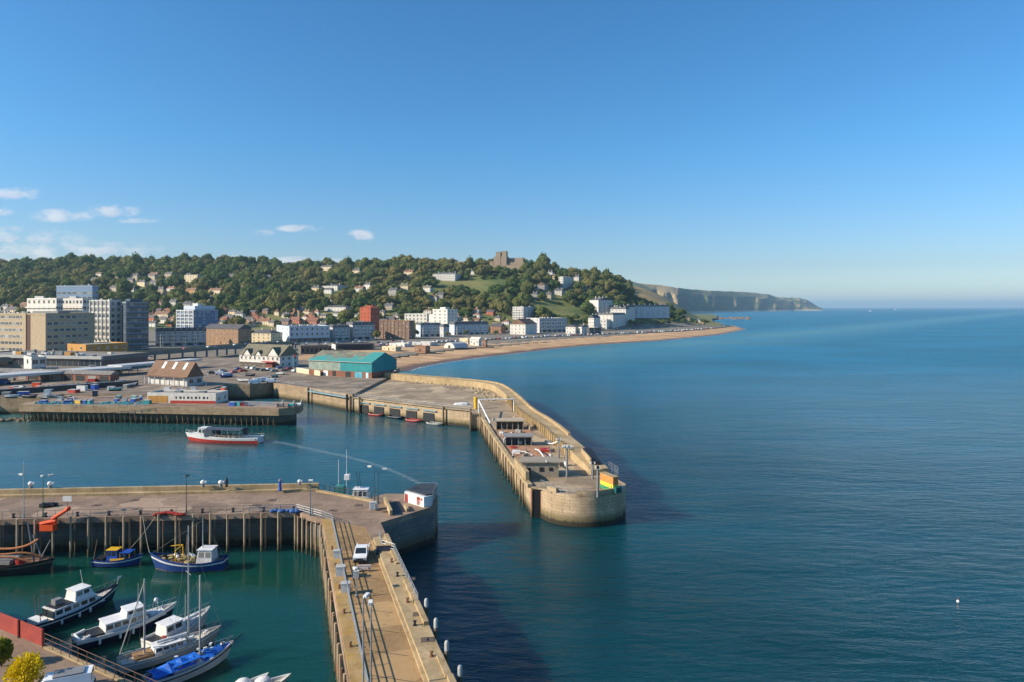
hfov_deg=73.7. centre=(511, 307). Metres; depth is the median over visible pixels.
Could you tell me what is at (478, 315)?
house
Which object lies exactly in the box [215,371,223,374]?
van
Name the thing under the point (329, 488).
railing
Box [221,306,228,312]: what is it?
house
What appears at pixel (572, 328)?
white cottage
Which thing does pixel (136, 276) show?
house
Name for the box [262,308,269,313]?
house
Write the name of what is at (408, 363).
beach
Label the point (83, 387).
storage bin
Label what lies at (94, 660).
railing
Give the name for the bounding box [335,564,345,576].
equipment box
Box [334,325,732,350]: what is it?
promenade wall
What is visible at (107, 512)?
railing
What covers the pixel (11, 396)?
rowing boat
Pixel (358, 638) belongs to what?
railing
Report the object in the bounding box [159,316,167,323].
house
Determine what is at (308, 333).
blue hotel
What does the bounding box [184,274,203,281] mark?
hill house
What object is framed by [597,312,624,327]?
white terrace
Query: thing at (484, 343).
beach hut
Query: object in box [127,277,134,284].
house
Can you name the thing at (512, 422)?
shelter
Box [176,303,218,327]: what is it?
blue office
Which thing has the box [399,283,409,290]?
house
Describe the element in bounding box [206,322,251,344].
warehouse
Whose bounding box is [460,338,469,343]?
beach hut
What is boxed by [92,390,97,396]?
storage bin
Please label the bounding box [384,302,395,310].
house
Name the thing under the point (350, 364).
boat shed
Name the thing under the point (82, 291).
glass tower
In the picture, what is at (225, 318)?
house
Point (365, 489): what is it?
boat
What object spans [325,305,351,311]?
hill house
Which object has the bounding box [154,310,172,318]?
house
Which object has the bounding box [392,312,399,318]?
house
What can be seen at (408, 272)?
house
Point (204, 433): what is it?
passenger boat
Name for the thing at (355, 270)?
house
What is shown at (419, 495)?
harbour hut
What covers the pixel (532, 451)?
deck patch
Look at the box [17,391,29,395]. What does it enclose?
storage bin
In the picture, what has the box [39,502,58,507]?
lobster pots
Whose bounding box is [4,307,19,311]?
house
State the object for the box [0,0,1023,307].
sky
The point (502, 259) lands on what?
castle
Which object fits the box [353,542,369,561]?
van
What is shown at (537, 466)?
shelter
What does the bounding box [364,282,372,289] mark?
house
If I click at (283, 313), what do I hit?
house
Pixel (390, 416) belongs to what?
rowing boat
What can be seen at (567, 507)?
pier
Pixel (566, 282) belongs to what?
hill tower block
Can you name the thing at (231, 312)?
house
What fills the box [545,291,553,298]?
house
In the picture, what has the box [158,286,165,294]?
house
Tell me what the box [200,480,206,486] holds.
ventilator cowl
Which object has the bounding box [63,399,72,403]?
fish crate
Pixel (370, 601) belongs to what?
lamp post
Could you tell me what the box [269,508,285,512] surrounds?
tarpaulin
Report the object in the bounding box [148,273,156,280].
house
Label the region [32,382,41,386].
storage bin
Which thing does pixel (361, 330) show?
terraced house
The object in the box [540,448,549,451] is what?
red cover
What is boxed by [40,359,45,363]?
window
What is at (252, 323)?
house
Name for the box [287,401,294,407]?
winch
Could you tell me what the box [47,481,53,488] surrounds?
ventilator cowl
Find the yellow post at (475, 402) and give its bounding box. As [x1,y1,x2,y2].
[474,397,476,408]
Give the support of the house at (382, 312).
on the hills
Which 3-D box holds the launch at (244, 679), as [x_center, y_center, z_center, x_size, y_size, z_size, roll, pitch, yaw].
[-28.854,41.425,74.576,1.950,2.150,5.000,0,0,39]
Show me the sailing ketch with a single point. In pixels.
(166, 649)
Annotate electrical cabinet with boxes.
[369,501,377,509]
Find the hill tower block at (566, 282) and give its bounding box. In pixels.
[559,276,572,288]
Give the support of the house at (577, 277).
on the hills
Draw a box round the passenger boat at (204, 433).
[186,420,264,443]
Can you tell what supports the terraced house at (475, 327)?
on the hills
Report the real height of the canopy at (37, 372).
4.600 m
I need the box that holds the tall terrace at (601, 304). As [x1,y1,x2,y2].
[589,296,611,313]
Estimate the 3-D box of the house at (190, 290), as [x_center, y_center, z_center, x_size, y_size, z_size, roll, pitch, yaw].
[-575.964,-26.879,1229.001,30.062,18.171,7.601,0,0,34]
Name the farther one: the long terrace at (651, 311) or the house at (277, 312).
the long terrace at (651, 311)
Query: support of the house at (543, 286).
on the hills
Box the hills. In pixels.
[0,264,720,357]
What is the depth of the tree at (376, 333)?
758.00 m
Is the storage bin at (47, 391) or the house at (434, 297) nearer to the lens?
the storage bin at (47, 391)
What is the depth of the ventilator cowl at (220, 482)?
129.81 m
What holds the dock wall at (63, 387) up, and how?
on the harbour ground
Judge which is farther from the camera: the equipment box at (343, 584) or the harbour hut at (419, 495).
the harbour hut at (419, 495)
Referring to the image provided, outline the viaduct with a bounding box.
[0,340,295,361]
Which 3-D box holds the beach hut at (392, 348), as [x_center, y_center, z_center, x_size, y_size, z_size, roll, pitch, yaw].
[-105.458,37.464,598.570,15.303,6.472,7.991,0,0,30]
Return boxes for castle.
[490,251,524,268]
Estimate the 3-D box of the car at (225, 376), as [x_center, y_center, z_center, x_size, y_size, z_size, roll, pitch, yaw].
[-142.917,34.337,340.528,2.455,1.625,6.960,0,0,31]
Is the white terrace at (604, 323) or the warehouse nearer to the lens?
the warehouse
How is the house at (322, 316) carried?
on the hills
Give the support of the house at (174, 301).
on the hills
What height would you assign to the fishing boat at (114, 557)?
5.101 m
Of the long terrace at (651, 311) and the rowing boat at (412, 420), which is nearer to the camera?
the rowing boat at (412, 420)
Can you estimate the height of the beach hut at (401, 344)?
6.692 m
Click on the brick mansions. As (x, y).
(398, 329)
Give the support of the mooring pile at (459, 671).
in the sea
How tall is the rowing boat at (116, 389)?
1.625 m
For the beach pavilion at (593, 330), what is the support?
on the hills
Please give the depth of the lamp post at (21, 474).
115.08 m
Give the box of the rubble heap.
[404,381,501,400]
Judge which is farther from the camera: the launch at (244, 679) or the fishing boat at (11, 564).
the fishing boat at (11, 564)
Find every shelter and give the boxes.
[332,342,373,349]
[495,418,524,429]
[504,433,532,445]
[520,457,559,476]
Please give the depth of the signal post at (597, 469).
129.15 m
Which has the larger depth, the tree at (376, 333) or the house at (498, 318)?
the house at (498, 318)
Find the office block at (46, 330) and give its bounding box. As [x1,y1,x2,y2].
[0,311,93,350]
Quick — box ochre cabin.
[67,342,127,351]
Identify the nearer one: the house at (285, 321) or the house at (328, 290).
the house at (285, 321)
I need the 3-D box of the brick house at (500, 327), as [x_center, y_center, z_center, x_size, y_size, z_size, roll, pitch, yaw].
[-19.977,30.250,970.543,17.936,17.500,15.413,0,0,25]
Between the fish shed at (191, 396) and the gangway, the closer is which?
the fish shed at (191, 396)
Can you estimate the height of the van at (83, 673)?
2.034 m
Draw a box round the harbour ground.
[0,356,399,413]
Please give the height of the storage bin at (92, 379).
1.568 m
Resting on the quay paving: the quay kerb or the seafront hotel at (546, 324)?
the quay kerb
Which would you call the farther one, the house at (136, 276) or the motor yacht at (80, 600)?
the house at (136, 276)
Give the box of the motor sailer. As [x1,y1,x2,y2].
[141,594,209,647]
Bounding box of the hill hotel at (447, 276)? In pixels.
[433,271,460,280]
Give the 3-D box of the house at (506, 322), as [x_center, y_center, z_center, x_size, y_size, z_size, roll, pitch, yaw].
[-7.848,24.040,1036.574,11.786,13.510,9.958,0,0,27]
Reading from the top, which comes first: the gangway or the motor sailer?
the gangway
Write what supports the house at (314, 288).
on the hills
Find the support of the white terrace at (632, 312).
on the hills
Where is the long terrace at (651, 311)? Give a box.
[634,304,668,317]
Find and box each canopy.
[0,366,130,384]
[108,358,201,374]
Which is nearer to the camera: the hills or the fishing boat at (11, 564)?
the fishing boat at (11, 564)
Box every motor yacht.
[24,570,120,631]
[71,597,176,651]
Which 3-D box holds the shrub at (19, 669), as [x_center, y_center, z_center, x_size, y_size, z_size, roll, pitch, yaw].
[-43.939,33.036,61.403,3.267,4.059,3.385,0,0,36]
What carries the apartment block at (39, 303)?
on the hills
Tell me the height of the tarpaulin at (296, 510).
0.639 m
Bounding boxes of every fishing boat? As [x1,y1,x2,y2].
[0,523,54,575]
[91,536,143,567]
[150,523,228,572]
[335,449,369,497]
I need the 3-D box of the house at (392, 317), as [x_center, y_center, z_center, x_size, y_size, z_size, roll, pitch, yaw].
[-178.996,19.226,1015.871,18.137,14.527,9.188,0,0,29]
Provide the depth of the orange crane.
113.77 m
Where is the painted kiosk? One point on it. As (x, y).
(607, 479)
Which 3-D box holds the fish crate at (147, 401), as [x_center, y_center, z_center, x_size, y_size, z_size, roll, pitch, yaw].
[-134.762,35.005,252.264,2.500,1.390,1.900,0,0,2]
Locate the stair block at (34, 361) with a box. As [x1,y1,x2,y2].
[23,355,46,368]
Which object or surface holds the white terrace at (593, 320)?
on the hills
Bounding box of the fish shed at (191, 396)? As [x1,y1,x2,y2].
[147,389,227,403]
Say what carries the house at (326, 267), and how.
on the hills
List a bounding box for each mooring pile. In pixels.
[424,598,427,617]
[434,618,437,642]
[444,640,448,665]
[457,664,461,681]
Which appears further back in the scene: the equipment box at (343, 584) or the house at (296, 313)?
the house at (296, 313)
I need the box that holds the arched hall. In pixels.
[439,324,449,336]
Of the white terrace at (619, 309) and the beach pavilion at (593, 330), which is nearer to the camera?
the beach pavilion at (593, 330)
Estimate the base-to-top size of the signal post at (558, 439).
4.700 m
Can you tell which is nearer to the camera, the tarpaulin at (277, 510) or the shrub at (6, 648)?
the shrub at (6, 648)
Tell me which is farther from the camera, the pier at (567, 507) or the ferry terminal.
the ferry terminal
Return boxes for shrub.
[0,635,14,666]
[2,651,45,681]
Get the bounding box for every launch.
[236,672,268,681]
[255,673,290,681]
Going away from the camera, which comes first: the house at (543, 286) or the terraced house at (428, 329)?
the terraced house at (428, 329)
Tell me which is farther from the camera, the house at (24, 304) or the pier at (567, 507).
the house at (24, 304)
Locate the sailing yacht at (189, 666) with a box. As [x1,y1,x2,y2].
[142,575,242,681]
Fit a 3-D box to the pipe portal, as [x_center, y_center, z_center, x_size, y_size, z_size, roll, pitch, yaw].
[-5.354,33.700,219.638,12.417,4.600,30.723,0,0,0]
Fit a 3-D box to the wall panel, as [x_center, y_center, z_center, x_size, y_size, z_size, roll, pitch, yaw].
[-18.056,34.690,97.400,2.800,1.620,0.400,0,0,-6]
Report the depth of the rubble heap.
290.52 m
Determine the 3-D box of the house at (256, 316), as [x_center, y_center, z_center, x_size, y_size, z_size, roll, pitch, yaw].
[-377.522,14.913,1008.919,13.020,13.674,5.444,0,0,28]
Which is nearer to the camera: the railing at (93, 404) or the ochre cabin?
the railing at (93, 404)
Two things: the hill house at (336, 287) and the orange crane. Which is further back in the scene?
the hill house at (336, 287)
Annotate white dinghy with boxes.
[454,402,468,404]
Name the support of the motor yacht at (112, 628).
on the sea
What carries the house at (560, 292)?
on the hills
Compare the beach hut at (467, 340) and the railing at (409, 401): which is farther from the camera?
the beach hut at (467, 340)
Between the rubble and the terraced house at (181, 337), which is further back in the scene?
the terraced house at (181, 337)
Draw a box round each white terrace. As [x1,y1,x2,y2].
[588,314,599,327]
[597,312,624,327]
[600,319,609,328]
[609,304,634,319]
[610,306,628,324]
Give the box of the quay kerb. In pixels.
[41,644,132,681]
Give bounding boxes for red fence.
[0,612,43,647]
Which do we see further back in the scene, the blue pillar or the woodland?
the woodland
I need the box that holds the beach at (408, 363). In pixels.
[298,325,743,370]
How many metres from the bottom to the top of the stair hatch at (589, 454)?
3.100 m
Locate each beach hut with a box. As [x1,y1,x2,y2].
[382,346,400,350]
[389,342,410,346]
[412,341,437,345]
[415,345,429,353]
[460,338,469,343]
[470,337,482,345]
[482,340,486,347]
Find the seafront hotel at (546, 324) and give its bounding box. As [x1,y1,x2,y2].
[530,315,566,332]
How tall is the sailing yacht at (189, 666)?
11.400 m
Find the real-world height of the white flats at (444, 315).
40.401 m
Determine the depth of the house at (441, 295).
1185.26 m
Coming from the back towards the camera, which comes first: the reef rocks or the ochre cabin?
the reef rocks
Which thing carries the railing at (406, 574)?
on the pier at (400, 651)
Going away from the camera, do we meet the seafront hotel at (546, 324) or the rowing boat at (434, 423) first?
the rowing boat at (434, 423)
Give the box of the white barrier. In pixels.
[356,564,370,571]
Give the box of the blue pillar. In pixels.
[278,479,281,490]
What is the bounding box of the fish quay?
[19,396,302,424]
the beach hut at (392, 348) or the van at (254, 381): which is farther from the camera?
the beach hut at (392, 348)
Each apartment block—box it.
[25,296,62,312]
[63,296,94,312]
[89,298,120,341]
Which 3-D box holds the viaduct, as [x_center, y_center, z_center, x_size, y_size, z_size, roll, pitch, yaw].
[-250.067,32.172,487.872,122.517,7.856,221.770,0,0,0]
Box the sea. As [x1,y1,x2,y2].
[0,308,1023,681]
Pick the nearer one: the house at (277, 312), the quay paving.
the quay paving
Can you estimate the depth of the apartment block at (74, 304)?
628.62 m
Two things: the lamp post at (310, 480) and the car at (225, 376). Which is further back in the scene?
the car at (225, 376)
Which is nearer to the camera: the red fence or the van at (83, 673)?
the van at (83, 673)
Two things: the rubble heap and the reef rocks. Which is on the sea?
the reef rocks
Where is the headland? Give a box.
[631,281,822,313]
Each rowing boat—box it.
[5,394,19,397]
[22,393,37,397]
[109,387,123,390]
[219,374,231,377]
[237,378,250,381]
[368,412,382,415]
[388,414,402,418]
[405,418,420,421]
[426,421,442,425]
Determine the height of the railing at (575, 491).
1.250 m
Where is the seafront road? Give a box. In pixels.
[383,326,727,345]
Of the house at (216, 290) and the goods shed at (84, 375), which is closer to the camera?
the goods shed at (84, 375)
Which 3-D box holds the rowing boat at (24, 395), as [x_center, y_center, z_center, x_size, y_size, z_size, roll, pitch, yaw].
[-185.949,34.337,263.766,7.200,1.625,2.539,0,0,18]
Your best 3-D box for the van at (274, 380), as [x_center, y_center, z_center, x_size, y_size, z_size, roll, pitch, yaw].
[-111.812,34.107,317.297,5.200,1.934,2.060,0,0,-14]
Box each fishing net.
[34,401,60,403]
[99,401,129,403]
[153,511,185,515]
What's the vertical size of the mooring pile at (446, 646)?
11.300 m
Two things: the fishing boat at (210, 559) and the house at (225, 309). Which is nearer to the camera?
the fishing boat at (210, 559)
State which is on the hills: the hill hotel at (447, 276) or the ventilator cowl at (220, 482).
the hill hotel at (447, 276)
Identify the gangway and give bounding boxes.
[307,388,347,411]
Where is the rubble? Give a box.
[0,418,33,421]
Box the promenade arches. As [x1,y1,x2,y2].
[298,345,331,353]
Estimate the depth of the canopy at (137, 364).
365.42 m
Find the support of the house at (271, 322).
on the hills
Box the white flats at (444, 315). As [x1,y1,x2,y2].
[429,307,457,323]
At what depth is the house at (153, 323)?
958.82 m
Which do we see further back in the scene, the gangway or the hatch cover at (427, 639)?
the gangway
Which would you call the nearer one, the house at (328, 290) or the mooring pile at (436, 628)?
the mooring pile at (436, 628)
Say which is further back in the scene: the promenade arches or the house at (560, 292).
the house at (560, 292)
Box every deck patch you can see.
[497,430,531,437]
[505,445,549,457]
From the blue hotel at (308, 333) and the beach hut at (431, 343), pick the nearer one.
the beach hut at (431, 343)
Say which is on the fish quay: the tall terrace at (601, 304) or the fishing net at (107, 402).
the fishing net at (107, 402)
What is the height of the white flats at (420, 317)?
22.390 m
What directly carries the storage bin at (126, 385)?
on the harbour ground
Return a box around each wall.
[0,380,137,394]
[296,367,320,375]
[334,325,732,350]
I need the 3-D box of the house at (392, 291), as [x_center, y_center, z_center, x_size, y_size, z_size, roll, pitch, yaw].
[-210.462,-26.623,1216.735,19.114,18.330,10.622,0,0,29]
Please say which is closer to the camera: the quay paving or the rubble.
the quay paving
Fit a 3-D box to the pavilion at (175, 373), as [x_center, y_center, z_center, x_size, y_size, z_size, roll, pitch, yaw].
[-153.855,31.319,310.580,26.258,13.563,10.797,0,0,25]
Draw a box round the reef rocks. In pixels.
[712,317,749,318]
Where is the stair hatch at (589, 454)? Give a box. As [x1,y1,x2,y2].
[581,448,600,464]
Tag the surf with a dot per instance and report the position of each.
(517, 353)
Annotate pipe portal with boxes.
[478,398,513,423]
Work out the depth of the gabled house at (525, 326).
924.15 m
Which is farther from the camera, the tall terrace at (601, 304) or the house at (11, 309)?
the tall terrace at (601, 304)
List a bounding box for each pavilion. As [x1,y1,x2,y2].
[143,360,203,386]
[587,327,600,333]
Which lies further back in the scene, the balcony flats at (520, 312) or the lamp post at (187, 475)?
the balcony flats at (520, 312)
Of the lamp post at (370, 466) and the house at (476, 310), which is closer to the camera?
the lamp post at (370, 466)
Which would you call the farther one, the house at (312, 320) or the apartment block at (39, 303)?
the house at (312, 320)
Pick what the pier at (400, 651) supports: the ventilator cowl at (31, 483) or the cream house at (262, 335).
the ventilator cowl at (31, 483)
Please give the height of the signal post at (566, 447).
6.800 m
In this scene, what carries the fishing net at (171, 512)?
on the pier at (400, 651)
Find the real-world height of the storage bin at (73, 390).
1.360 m
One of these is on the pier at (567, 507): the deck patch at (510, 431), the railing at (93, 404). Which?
the deck patch at (510, 431)
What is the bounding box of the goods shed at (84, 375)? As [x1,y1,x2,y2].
[0,368,119,381]
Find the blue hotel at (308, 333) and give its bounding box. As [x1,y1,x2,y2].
[277,324,329,342]
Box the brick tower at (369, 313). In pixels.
[360,304,379,330]
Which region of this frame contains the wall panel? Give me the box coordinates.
[375,544,394,556]
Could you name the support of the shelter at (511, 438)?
on the pier at (567, 507)
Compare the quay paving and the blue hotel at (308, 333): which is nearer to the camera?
the quay paving
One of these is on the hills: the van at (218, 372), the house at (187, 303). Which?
the house at (187, 303)
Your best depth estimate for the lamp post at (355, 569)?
83.38 m
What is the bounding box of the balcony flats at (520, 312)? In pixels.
[512,306,533,319]
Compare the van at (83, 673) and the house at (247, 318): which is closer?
the van at (83, 673)
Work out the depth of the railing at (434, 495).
124.88 m
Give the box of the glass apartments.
[121,299,148,350]
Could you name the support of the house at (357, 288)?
on the hills
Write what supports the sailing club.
on the harbour ground
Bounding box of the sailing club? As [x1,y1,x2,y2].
[238,344,298,367]
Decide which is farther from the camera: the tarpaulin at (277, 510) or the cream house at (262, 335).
the cream house at (262, 335)
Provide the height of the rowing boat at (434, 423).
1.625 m
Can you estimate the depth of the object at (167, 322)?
951.64 m
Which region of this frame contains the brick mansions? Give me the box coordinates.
[379,319,414,338]
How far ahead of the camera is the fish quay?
246.80 m
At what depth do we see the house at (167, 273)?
1404.32 m
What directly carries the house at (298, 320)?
on the hills
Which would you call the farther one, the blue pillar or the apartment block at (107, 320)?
the apartment block at (107, 320)
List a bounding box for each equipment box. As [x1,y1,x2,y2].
[333,548,341,558]
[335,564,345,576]
[340,580,350,592]
[353,570,358,577]
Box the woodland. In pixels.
[0,251,687,325]
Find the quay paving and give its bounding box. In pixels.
[0,629,117,681]
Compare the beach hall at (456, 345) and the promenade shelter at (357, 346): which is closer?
the promenade shelter at (357, 346)
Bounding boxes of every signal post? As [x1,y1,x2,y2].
[556,438,560,457]
[562,445,572,476]
[590,462,594,478]
[595,466,599,496]
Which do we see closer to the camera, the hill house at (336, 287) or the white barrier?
the white barrier
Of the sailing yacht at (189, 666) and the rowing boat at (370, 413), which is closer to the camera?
the sailing yacht at (189, 666)
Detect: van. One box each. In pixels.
[38,664,95,681]
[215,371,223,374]
[249,379,260,383]
[265,378,276,382]
[353,542,369,561]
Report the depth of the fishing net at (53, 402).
251.66 m
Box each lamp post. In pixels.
[19,461,24,517]
[40,474,53,516]
[185,474,189,512]
[308,479,312,515]
[353,566,357,597]
[362,592,369,681]
[367,465,374,500]
[368,599,372,681]
[377,468,386,503]
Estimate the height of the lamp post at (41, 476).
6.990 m
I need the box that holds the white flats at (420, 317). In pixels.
[405,313,431,322]
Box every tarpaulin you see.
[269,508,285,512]
[286,508,300,512]
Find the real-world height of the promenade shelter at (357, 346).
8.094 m
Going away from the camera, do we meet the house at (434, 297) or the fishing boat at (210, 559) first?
the fishing boat at (210, 559)
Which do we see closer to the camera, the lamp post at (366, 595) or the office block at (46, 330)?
the lamp post at (366, 595)
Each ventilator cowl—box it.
[28,481,34,488]
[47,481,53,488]
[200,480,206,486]
[218,480,224,486]
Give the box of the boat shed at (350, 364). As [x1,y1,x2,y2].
[308,350,396,377]
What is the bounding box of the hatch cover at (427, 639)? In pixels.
[421,637,433,641]
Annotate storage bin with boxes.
[1,392,11,395]
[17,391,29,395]
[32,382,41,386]
[44,389,51,393]
[67,389,79,392]
[76,385,87,390]
[87,378,96,381]
[91,384,98,389]
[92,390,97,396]
[123,384,130,387]
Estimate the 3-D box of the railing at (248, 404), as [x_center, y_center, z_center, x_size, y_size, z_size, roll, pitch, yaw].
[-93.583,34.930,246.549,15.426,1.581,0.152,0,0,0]
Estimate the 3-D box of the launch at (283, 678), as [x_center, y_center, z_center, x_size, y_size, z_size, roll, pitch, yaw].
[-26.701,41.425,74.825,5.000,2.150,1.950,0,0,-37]
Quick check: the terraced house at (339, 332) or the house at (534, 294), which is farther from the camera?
the house at (534, 294)
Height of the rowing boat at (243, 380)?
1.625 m
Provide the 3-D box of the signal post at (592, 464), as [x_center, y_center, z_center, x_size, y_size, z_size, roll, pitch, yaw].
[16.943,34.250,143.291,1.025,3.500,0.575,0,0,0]
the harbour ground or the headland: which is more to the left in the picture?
the harbour ground
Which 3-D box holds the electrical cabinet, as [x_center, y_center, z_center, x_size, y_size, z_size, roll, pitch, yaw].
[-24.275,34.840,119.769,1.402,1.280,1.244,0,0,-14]
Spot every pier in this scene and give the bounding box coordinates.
[0,483,456,681]
[349,372,625,526]
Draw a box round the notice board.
[63,496,71,515]
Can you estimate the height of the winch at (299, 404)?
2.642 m
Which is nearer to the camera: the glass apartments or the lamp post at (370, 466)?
the lamp post at (370, 466)
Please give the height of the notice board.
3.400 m
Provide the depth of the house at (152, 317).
1004.10 m
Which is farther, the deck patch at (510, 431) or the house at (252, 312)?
the house at (252, 312)
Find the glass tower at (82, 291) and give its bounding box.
[56,284,97,299]
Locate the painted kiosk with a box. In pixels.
[600,471,620,492]
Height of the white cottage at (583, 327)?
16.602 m
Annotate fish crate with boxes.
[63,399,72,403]
[86,399,93,403]
[143,400,151,403]
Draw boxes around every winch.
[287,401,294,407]
[295,400,302,406]
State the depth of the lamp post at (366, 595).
61.94 m
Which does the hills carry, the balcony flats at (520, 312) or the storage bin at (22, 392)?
the balcony flats at (520, 312)
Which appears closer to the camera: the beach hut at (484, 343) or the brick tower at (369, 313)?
the beach hut at (484, 343)
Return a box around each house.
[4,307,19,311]
[20,302,26,307]
[109,285,116,291]
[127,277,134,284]
[129,273,140,280]
[137,279,146,286]
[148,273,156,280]
[149,314,157,320]
[149,321,157,326]
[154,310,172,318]
[155,326,206,346]
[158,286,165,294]
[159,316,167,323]
[164,271,173,278]
[169,299,177,306]
[183,301,192,305]
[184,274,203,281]
[185,288,197,293]
[208,287,222,294]
[219,315,229,320]
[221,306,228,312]
[228,309,237,314]
[234,310,245,316]
[244,316,254,322]
[249,309,256,315]
[249,319,255,326]
[252,313,260,319]
[252,328,281,341]
[257,317,271,324]
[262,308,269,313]
[268,319,275,326]
[274,309,280,315]
[279,318,291,324]
[281,311,290,318]
[289,316,303,323]
[294,310,301,316]
[304,316,321,323]
[311,285,321,290]
[320,264,333,270]
[320,314,327,319]
[321,283,348,290]
[324,288,333,293]
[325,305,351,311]
[329,323,349,340]
[346,320,374,340]
[352,268,361,273]
[353,285,365,291]
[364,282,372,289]
[380,309,385,315]
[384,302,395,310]
[385,315,397,319]
[388,288,399,295]
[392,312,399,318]
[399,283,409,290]
[403,269,415,276]
[416,321,440,336]
[422,285,432,291]
[424,307,432,313]
[430,294,438,301]
[437,291,444,298]
[449,320,488,334]
[473,308,480,312]
[473,312,481,317]
[486,310,495,315]
[490,323,505,332]
[494,315,501,321]
[502,318,511,324]
[510,318,536,334]
[531,291,538,298]
[536,282,547,290]
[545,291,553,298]
[554,288,564,295]
[574,274,580,281]
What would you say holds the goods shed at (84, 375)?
on the harbour ground
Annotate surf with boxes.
[414,334,720,369]
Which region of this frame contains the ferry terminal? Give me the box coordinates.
[0,349,148,368]
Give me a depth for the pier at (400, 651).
116.93 m
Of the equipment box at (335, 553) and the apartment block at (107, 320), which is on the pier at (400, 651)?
the equipment box at (335, 553)
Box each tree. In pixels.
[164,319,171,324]
[371,330,380,339]
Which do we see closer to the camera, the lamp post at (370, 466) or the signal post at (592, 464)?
the lamp post at (370, 466)
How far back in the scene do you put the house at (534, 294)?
1202.71 m
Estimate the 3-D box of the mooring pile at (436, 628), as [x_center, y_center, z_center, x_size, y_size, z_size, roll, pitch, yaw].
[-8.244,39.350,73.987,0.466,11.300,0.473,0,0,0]
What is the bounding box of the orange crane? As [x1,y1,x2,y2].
[39,506,70,530]
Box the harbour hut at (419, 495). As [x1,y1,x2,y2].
[405,484,436,506]
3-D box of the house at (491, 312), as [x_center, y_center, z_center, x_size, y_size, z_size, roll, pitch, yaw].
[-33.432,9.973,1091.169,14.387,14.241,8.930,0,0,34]
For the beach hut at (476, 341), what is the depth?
684.63 m
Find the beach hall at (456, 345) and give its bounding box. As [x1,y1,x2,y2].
[444,342,467,347]
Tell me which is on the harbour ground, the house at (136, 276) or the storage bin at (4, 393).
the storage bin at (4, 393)
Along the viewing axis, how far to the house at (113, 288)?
1263.01 m
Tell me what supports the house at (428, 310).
on the hills
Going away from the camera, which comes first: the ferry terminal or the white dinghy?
the white dinghy
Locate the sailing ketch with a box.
[116,526,220,674]
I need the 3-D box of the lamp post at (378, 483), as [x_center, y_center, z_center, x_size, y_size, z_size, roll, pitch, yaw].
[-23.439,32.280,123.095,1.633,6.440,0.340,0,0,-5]
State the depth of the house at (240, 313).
1023.94 m
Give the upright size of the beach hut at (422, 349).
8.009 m
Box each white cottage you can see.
[566,324,578,333]
[579,323,588,333]
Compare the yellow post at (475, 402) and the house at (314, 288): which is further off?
the house at (314, 288)
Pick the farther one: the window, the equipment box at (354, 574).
the window
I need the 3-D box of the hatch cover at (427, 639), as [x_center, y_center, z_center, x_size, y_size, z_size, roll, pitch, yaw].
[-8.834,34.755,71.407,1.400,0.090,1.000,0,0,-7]
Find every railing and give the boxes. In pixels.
[0,504,293,517]
[42,403,144,406]
[44,633,157,681]
[235,402,273,405]
[249,504,368,681]
[324,485,377,499]
[354,394,470,407]
[382,540,418,599]
[420,482,436,505]
[542,480,611,494]
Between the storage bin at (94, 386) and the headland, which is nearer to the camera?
the storage bin at (94, 386)
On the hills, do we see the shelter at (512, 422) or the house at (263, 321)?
the house at (263, 321)
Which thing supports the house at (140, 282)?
on the hills
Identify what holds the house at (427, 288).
on the hills
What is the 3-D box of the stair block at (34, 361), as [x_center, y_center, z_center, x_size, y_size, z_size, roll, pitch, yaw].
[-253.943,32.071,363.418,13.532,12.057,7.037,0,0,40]
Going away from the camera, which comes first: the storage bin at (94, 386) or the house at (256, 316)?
the storage bin at (94, 386)
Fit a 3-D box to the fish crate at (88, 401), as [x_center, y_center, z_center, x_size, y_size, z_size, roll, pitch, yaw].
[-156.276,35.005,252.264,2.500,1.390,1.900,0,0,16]
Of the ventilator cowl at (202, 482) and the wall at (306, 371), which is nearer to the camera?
the ventilator cowl at (202, 482)
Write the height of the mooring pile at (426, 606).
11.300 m

